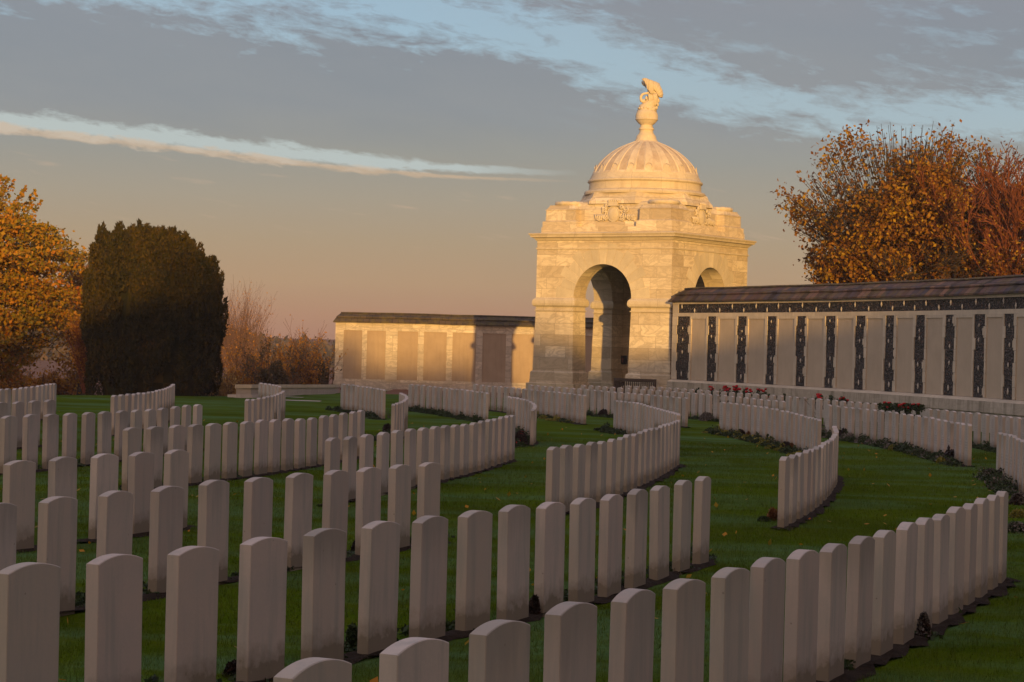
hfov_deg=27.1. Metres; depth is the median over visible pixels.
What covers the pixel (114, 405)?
headstone
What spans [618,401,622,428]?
headstone
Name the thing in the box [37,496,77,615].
headstone
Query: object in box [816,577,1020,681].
soil border
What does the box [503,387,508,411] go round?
headstone
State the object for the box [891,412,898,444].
headstone
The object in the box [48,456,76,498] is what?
headstone
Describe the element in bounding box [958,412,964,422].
headstone
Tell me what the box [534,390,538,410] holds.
headstone
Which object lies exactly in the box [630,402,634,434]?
headstone
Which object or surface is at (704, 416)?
bush
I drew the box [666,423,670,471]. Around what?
headstone
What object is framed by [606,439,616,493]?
headstone
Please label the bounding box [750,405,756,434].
headstone
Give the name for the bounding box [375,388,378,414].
headstone
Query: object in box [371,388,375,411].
headstone
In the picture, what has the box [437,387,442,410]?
headstone
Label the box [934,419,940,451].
headstone
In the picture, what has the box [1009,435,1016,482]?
headstone
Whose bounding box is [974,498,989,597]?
headstone
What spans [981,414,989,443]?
headstone
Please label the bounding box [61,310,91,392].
young tree
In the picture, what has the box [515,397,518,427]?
headstone
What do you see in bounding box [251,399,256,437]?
headstone
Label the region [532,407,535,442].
headstone
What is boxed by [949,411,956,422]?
headstone
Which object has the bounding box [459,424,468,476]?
headstone
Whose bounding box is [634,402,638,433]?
headstone
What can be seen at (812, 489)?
headstone
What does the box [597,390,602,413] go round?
headstone
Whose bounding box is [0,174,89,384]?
maple tree
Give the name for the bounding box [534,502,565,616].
headstone
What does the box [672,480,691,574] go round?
headstone
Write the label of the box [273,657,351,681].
headstone
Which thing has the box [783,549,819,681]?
headstone
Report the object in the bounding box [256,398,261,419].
headstone
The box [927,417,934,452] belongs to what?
headstone
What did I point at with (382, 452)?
headstone
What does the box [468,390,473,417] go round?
headstone
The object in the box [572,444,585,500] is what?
headstone
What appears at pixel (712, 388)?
rose bush
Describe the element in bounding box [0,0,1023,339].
sky
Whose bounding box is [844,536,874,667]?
headstone
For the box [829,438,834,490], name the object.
headstone
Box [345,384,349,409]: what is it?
headstone
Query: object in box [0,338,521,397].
field
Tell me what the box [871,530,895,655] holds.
headstone
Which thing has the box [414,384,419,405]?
headstone
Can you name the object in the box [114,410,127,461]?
headstone
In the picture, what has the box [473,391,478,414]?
headstone
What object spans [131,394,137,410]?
headstone
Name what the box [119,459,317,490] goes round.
bedding plants
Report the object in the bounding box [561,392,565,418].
headstone
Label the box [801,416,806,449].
headstone
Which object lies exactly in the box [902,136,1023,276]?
red twigged tree
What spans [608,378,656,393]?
wooden bench
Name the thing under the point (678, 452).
headstone
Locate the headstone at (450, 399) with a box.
[448,388,452,413]
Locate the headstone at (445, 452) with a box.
[440,425,449,480]
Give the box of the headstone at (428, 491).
[417,462,440,518]
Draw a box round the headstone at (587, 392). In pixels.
[584,389,589,411]
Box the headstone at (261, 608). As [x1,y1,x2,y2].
[236,537,287,681]
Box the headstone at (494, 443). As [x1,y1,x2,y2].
[491,418,497,467]
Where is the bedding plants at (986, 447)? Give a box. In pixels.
[972,440,996,452]
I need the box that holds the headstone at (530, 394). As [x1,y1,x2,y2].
[528,389,532,401]
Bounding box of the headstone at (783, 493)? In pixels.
[777,456,789,529]
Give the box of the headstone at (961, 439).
[959,423,964,463]
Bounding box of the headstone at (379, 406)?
[378,389,381,416]
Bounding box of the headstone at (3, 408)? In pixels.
[0,402,7,417]
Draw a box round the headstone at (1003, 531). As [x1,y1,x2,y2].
[996,491,1007,582]
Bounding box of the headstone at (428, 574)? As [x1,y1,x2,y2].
[409,515,447,638]
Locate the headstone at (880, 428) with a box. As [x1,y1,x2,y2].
[877,410,883,439]
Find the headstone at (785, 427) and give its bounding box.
[783,411,788,441]
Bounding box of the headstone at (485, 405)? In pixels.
[483,392,488,420]
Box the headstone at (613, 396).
[611,392,616,413]
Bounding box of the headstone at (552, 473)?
[545,447,559,501]
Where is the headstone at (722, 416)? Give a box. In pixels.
[719,402,725,430]
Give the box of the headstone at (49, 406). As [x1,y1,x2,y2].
[43,400,55,415]
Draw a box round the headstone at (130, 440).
[122,427,139,490]
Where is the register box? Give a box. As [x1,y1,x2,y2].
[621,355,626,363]
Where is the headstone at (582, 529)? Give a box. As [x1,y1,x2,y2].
[568,498,595,603]
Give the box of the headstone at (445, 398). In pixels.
[443,388,447,410]
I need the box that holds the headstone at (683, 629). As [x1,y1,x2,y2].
[660,578,705,681]
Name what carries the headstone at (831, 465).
on the lawn at (228, 409)
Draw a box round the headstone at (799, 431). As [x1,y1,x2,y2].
[797,414,803,449]
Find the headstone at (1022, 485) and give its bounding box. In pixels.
[1021,442,1023,492]
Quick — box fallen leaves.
[0,420,1017,681]
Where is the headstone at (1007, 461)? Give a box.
[1005,434,1012,477]
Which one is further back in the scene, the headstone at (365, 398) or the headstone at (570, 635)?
the headstone at (365, 398)
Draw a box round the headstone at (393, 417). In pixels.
[390,404,395,442]
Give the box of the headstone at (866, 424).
[862,409,869,437]
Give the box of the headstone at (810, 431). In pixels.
[809,417,813,448]
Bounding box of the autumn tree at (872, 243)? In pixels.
[767,119,1023,283]
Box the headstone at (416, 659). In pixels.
[379,637,448,681]
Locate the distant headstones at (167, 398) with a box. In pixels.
[45,383,877,481]
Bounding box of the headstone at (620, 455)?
[615,437,624,494]
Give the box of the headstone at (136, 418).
[130,410,142,451]
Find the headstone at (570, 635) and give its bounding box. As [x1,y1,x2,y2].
[543,601,596,681]
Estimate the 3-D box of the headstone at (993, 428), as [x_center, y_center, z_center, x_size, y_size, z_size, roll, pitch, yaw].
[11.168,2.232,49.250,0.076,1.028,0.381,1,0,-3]
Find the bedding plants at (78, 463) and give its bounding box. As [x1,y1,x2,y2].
[38,458,84,468]
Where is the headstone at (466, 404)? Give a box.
[463,390,468,415]
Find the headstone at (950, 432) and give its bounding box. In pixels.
[947,421,953,449]
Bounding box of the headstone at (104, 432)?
[97,411,111,453]
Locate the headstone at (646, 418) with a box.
[644,405,648,428]
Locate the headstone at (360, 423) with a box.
[357,410,364,455]
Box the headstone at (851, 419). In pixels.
[848,407,854,435]
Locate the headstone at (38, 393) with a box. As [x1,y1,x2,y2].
[35,385,40,417]
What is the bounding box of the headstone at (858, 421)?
[855,408,861,437]
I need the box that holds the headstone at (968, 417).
[965,412,972,424]
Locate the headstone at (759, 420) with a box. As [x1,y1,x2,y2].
[756,406,762,434]
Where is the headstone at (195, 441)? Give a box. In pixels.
[187,424,203,482]
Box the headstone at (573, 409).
[570,394,575,421]
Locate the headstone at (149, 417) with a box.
[143,409,155,451]
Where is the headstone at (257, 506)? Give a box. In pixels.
[242,477,272,542]
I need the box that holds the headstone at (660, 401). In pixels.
[657,395,662,408]
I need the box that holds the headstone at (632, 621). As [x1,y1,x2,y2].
[608,588,654,681]
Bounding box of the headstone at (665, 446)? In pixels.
[662,424,667,473]
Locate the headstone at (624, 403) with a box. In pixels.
[622,401,626,429]
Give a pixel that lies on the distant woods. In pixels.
(328, 348)
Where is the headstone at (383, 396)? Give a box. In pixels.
[381,389,385,419]
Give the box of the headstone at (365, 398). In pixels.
[363,386,367,410]
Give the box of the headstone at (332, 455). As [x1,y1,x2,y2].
[324,437,340,473]
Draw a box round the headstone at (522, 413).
[521,399,525,428]
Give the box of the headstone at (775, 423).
[773,408,778,441]
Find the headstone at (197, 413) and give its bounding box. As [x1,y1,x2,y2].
[193,404,202,424]
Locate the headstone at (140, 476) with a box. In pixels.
[128,452,153,533]
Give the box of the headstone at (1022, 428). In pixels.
[1021,418,1023,439]
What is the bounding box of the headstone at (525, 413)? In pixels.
[524,400,528,434]
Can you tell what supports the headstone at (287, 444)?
on the lawn at (228, 409)
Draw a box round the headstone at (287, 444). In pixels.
[281,418,293,471]
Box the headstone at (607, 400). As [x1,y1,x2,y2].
[604,391,609,414]
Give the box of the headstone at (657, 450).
[655,427,660,478]
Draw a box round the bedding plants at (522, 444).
[515,426,529,446]
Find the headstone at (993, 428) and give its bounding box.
[990,415,997,447]
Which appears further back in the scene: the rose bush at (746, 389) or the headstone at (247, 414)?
the rose bush at (746, 389)
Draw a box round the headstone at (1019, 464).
[1017,439,1023,490]
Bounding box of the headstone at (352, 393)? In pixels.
[349,384,354,410]
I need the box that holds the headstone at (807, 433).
[805,417,809,448]
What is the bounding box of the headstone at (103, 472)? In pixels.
[88,453,118,538]
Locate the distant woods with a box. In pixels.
[0,322,334,367]
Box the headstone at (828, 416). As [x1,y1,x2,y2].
[825,404,831,431]
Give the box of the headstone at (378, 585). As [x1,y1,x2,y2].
[357,521,399,657]
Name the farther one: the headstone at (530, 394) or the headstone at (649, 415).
the headstone at (530, 394)
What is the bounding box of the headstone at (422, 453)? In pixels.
[416,427,428,486]
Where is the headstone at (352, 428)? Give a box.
[348,411,357,437]
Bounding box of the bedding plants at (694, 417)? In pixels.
[681,415,716,421]
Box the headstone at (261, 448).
[254,420,268,474]
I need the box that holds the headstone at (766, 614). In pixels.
[748,557,785,681]
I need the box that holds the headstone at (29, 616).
[0,562,60,681]
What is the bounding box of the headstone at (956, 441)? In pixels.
[953,422,959,460]
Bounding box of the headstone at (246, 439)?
[238,421,253,476]
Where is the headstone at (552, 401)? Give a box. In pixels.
[550,391,555,416]
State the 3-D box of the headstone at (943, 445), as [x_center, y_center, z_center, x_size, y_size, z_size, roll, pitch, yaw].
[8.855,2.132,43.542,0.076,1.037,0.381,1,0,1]
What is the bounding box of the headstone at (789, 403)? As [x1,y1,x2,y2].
[786,396,791,411]
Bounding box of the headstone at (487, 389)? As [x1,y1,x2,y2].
[485,386,490,409]
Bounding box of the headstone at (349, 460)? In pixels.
[342,436,356,501]
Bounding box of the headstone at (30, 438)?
[22,414,38,469]
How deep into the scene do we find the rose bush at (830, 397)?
64.28 m
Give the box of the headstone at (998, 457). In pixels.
[996,432,1001,469]
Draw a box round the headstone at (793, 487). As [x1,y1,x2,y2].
[789,454,798,523]
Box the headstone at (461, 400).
[458,389,463,414]
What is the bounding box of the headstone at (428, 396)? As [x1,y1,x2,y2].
[426,386,431,408]
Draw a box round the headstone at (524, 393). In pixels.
[522,389,526,399]
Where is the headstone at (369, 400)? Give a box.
[367,387,371,412]
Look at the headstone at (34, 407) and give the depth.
37.05 m
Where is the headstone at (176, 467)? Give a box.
[163,449,188,527]
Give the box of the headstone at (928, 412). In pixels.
[925,408,932,438]
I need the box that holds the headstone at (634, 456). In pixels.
[630,433,638,488]
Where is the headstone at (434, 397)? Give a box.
[432,386,436,409]
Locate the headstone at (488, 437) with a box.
[485,419,492,468]
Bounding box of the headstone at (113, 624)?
[84,554,142,681]
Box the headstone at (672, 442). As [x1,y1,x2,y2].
[670,422,674,468]
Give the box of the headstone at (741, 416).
[739,404,744,430]
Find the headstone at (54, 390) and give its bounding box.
[53,383,56,413]
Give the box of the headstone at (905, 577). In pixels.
[893,522,917,644]
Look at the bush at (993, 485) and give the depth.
33.04 m
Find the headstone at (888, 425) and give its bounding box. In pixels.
[884,411,891,440]
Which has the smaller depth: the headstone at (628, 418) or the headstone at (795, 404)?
the headstone at (628, 418)
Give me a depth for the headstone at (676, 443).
36.61 m
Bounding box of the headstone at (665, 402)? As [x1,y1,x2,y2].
[663,396,668,409]
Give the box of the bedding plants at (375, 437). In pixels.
[373,429,390,440]
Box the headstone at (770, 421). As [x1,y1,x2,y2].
[768,408,773,439]
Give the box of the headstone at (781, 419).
[778,410,783,442]
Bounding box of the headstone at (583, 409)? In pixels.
[580,395,586,424]
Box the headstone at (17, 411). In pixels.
[11,401,24,446]
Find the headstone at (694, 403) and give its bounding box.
[691,393,697,416]
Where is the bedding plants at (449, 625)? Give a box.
[144,543,716,681]
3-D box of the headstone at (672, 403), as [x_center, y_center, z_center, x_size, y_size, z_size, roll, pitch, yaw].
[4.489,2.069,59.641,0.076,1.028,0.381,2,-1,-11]
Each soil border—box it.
[0,448,203,474]
[16,525,197,552]
[60,542,449,613]
[155,456,358,487]
[233,559,716,681]
[319,459,516,504]
[488,409,587,424]
[565,464,687,513]
[770,475,844,529]
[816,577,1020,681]
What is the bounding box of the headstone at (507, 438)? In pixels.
[503,415,510,461]
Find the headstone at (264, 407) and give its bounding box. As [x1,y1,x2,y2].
[262,397,267,419]
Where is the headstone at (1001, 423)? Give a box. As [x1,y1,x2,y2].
[998,415,1005,432]
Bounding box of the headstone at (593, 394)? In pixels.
[590,390,596,413]
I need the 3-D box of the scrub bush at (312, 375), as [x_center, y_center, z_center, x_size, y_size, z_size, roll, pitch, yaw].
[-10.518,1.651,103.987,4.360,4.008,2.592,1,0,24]
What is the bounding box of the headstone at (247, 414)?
[244,399,251,420]
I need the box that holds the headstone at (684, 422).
[681,397,687,427]
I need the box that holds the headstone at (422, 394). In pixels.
[420,385,425,407]
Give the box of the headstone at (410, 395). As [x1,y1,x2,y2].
[408,384,413,406]
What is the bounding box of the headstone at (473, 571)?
[455,510,492,630]
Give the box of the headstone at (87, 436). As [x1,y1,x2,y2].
[80,412,94,465]
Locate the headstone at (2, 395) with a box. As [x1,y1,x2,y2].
[0,389,4,401]
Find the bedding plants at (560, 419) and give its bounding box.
[537,414,571,422]
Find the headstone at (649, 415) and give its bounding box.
[648,406,652,427]
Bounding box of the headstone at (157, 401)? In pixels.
[155,390,158,424]
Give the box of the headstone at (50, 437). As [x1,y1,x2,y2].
[42,414,58,468]
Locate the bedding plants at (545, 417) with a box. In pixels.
[488,409,572,422]
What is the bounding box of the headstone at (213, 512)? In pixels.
[197,480,228,584]
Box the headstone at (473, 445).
[469,422,477,473]
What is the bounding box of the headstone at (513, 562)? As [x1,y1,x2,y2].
[496,504,529,620]
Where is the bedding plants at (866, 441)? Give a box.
[821,427,949,461]
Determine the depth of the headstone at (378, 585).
12.94 m
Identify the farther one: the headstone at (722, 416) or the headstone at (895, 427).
the headstone at (722, 416)
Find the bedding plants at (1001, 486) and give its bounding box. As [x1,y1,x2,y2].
[972,468,1018,495]
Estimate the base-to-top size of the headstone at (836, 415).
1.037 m
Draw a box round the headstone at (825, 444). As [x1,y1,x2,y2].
[821,442,827,500]
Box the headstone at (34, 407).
[28,400,40,444]
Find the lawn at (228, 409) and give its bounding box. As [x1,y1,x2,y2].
[0,391,1023,681]
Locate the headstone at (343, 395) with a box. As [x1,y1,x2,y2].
[340,384,345,408]
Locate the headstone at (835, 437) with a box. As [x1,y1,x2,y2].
[831,435,836,487]
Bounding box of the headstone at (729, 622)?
[709,567,749,681]
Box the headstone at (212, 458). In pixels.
[204,423,221,480]
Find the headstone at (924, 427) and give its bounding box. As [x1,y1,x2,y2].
[920,416,927,449]
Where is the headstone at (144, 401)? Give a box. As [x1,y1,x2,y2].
[142,393,146,428]
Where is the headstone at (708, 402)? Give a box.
[706,394,711,414]
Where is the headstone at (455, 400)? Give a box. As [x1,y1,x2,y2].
[453,389,458,414]
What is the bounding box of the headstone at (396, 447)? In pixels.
[390,430,402,466]
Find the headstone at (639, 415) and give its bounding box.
[637,403,642,431]
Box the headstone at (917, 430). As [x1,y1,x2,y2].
[913,415,920,446]
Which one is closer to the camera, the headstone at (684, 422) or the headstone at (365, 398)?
the headstone at (684, 422)
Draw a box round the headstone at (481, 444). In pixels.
[477,421,485,471]
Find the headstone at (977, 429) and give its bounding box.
[973,412,980,443]
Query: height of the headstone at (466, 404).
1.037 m
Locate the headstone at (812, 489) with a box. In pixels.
[808,449,815,511]
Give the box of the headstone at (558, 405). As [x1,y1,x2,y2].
[555,392,560,417]
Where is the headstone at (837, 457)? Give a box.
[833,434,837,484]
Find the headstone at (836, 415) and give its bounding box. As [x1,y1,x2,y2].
[832,405,839,429]
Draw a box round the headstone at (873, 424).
[870,409,876,440]
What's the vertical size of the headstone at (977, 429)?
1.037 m
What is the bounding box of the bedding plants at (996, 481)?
[975,466,1023,494]
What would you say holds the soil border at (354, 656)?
on the lawn at (228, 409)
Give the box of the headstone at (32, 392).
[30,386,35,400]
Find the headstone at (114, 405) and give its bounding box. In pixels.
[110,395,117,435]
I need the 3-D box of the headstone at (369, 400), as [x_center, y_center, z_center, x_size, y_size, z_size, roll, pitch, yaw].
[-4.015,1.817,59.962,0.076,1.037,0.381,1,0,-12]
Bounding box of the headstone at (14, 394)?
[11,388,17,410]
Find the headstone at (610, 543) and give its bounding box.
[597,494,622,596]
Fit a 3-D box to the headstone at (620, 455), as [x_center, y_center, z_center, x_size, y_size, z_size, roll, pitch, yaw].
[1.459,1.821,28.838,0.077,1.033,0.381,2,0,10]
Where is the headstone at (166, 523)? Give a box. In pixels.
[148,486,183,592]
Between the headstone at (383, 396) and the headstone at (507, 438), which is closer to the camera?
the headstone at (507, 438)
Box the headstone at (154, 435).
[145,426,163,488]
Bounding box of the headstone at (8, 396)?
[5,388,10,415]
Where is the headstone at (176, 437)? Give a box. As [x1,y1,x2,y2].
[168,425,184,450]
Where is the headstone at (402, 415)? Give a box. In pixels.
[400,401,404,436]
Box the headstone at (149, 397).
[147,392,151,408]
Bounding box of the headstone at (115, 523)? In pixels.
[96,490,133,557]
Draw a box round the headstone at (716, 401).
[713,394,719,419]
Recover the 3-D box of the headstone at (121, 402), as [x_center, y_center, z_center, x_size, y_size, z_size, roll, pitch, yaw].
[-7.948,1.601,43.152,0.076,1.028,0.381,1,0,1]
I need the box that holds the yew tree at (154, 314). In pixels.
[79,218,229,395]
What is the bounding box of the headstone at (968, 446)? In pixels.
[964,424,971,466]
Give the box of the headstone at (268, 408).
[266,396,270,433]
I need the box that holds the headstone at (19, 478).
[2,460,35,549]
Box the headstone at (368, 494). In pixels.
[355,467,380,554]
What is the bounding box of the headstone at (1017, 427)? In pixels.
[1013,417,1021,438]
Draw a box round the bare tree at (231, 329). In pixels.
[220,278,276,375]
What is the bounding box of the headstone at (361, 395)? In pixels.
[359,386,363,409]
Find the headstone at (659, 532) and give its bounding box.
[649,485,669,579]
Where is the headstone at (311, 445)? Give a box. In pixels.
[306,417,316,467]
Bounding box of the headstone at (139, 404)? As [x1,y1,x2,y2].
[136,393,141,410]
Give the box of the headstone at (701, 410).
[698,393,704,417]
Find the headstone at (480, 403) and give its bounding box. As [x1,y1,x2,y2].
[478,391,483,418]
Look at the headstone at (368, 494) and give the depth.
19.21 m
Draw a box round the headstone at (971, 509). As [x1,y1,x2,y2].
[963,503,977,604]
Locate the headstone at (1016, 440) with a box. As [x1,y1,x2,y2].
[1013,438,1019,483]
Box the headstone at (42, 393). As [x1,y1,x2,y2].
[40,385,44,418]
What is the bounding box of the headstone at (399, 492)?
[388,464,410,548]
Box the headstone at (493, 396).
[491,386,496,409]
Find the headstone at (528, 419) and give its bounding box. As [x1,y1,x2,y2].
[527,401,532,435]
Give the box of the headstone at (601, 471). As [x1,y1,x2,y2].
[596,441,606,501]
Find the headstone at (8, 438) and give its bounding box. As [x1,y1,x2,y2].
[0,416,17,473]
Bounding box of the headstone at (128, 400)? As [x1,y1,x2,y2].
[125,394,131,426]
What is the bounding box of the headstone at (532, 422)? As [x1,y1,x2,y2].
[530,409,534,445]
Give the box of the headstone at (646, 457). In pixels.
[643,429,649,483]
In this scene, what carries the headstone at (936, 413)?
on the lawn at (228, 409)
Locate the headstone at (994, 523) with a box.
[987,495,999,589]
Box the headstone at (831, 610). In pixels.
[816,543,846,681]
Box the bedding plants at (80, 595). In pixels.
[75,534,454,606]
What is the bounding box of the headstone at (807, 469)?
[803,450,811,514]
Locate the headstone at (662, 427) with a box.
[658,425,664,475]
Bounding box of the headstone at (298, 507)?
[284,473,312,570]
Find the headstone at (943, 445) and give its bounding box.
[940,420,947,452]
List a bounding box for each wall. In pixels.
[227,384,340,397]
[333,312,593,392]
[667,274,1023,432]
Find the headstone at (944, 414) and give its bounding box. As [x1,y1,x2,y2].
[941,410,948,420]
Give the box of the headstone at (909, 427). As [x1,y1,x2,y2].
[906,414,913,446]
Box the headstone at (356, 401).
[354,385,359,410]
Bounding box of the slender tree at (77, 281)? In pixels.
[45,248,99,394]
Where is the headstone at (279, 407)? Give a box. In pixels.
[276,393,280,419]
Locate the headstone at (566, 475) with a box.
[559,445,572,513]
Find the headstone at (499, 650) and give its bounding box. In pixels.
[468,619,529,681]
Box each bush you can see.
[0,367,47,394]
[27,369,81,394]
[205,369,246,395]
[220,346,287,382]
[221,658,236,677]
[222,321,284,375]
[225,367,263,393]
[232,314,334,367]
[233,329,313,383]
[259,335,347,383]
[273,329,334,378]
[283,331,341,383]
[344,622,357,650]
[350,540,354,550]
[382,423,390,431]
[515,430,527,444]
[529,594,540,613]
[598,409,607,415]
[698,411,713,420]
[705,386,713,409]
[719,385,730,401]
[729,385,740,402]
[739,387,753,397]
[752,388,766,398]
[757,515,770,521]
[767,506,777,520]
[779,441,789,446]
[804,393,825,414]
[822,395,834,408]
[837,396,848,405]
[877,401,924,421]
[887,444,895,450]
[915,611,931,639]
[936,456,945,462]
[981,468,996,477]
[988,481,1005,489]
[1008,492,1023,504]
[1008,508,1023,517]
[1008,520,1023,533]
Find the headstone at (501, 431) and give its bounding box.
[497,416,504,464]
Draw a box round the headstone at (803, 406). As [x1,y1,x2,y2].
[800,397,806,415]
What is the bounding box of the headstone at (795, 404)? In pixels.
[793,397,798,413]
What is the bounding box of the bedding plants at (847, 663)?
[783,607,962,670]
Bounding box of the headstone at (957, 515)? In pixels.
[946,506,965,614]
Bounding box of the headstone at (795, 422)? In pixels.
[793,413,798,447]
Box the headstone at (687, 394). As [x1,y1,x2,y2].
[685,392,689,415]
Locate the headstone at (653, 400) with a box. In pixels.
[650,395,656,406]
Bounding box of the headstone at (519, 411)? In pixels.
[517,398,521,430]
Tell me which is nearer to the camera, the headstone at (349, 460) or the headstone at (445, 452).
the headstone at (349, 460)
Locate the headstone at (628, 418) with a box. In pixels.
[626,402,630,433]
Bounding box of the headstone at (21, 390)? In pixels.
[18,387,24,402]
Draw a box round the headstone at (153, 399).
[151,391,155,408]
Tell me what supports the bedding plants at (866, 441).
on the soil border
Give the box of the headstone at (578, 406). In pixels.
[576,394,580,422]
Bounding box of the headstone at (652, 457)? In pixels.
[648,428,654,480]
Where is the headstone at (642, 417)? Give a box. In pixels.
[641,404,645,430]
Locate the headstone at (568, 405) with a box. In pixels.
[566,393,570,419]
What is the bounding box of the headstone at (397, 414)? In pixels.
[395,403,399,429]
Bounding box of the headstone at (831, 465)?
[827,440,832,493]
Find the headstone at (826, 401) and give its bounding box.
[823,399,829,424]
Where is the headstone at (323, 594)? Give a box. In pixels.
[301,528,345,659]
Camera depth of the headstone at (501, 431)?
35.74 m
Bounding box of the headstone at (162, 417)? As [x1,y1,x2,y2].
[157,408,167,454]
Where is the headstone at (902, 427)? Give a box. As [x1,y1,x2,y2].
[899,413,906,442]
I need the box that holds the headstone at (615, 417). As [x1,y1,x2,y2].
[613,400,617,428]
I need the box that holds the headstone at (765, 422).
[762,407,768,438]
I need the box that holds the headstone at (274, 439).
[267,419,280,471]
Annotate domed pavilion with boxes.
[526,78,756,401]
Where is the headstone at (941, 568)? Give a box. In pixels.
[932,514,949,623]
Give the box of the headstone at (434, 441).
[429,426,440,463]
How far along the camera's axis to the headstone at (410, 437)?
28.98 m
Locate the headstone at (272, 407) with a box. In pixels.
[270,395,274,420]
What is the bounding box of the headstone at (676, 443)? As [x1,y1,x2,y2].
[672,421,677,466]
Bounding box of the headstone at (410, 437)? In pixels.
[404,429,416,488]
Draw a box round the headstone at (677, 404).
[675,397,680,425]
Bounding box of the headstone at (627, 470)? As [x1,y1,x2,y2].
[623,434,631,491]
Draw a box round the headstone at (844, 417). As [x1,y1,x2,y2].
[841,406,847,430]
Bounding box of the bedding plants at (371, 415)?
[325,406,380,418]
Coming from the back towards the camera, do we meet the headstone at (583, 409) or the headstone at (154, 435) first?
the headstone at (583, 409)
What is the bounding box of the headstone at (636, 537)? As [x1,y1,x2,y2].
[624,489,647,587]
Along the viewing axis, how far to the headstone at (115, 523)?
15.04 m
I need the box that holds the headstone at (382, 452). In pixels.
[376,432,389,495]
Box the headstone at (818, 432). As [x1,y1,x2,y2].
[815,419,821,445]
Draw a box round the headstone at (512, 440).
[509,415,515,459]
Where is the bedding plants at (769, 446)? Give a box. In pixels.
[702,424,800,456]
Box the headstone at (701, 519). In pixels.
[692,476,710,563]
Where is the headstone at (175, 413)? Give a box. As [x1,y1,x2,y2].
[170,406,180,425]
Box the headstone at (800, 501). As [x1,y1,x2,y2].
[795,453,803,518]
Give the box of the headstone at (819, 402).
[816,398,822,420]
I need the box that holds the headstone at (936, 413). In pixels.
[933,409,939,418]
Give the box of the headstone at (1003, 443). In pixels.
[1001,433,1006,475]
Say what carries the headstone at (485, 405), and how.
on the lawn at (228, 409)
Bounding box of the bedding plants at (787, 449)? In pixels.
[702,425,807,453]
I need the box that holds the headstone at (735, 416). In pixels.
[732,403,738,430]
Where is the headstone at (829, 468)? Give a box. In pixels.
[825,441,830,496]
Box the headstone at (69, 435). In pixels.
[62,413,76,457]
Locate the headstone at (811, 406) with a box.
[808,398,814,416]
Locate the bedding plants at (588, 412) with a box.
[586,410,612,417]
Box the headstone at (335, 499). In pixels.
[322,470,348,557]
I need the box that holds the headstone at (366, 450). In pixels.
[359,434,373,468]
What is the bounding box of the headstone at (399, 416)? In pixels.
[397,402,400,429]
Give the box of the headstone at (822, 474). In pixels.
[818,445,823,503]
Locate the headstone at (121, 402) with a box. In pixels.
[118,394,124,410]
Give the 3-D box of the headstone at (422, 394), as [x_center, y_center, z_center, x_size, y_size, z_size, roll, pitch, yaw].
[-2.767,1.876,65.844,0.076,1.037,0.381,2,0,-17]
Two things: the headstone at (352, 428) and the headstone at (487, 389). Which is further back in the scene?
the headstone at (487, 389)
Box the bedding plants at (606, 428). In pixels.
[593,422,626,434]
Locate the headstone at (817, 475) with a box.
[813,446,820,507]
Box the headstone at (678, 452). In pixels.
[676,420,680,464]
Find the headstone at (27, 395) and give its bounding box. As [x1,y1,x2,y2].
[24,387,29,415]
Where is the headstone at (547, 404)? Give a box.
[544,391,550,415]
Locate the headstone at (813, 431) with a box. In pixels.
[812,418,817,448]
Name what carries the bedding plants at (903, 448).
on the soil border
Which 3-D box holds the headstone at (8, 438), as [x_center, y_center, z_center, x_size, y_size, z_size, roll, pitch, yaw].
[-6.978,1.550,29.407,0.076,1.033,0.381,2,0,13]
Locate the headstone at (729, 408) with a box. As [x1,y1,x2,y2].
[726,402,732,430]
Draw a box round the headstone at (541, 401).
[539,390,544,413]
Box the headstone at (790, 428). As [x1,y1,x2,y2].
[788,412,793,442]
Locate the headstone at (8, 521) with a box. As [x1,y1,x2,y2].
[0,503,16,569]
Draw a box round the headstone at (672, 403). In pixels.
[669,396,674,411]
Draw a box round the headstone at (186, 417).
[181,405,190,450]
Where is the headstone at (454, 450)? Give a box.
[450,425,459,478]
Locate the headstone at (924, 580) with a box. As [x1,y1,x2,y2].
[914,517,933,630]
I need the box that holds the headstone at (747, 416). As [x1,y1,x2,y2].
[745,405,750,434]
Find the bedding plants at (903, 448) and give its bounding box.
[821,429,962,465]
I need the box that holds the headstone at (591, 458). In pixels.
[584,442,597,500]
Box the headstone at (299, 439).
[294,418,305,469]
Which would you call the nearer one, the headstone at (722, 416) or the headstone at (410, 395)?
the headstone at (722, 416)
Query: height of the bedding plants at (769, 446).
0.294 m
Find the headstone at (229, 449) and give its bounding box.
[222,422,237,480]
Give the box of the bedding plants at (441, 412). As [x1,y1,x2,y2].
[408,404,483,421]
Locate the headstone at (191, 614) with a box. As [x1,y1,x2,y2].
[164,546,218,681]
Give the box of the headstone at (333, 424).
[328,414,338,437]
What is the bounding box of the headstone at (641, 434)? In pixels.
[637,431,644,485]
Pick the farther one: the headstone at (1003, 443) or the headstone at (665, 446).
the headstone at (1003, 443)
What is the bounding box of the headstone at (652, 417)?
[651,407,655,427]
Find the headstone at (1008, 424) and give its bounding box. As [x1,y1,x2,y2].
[1005,416,1012,433]
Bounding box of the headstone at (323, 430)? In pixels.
[317,415,328,465]
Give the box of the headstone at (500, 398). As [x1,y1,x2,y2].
[497,386,502,410]
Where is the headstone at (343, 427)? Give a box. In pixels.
[338,413,347,459]
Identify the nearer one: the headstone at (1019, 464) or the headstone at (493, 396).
the headstone at (1019, 464)

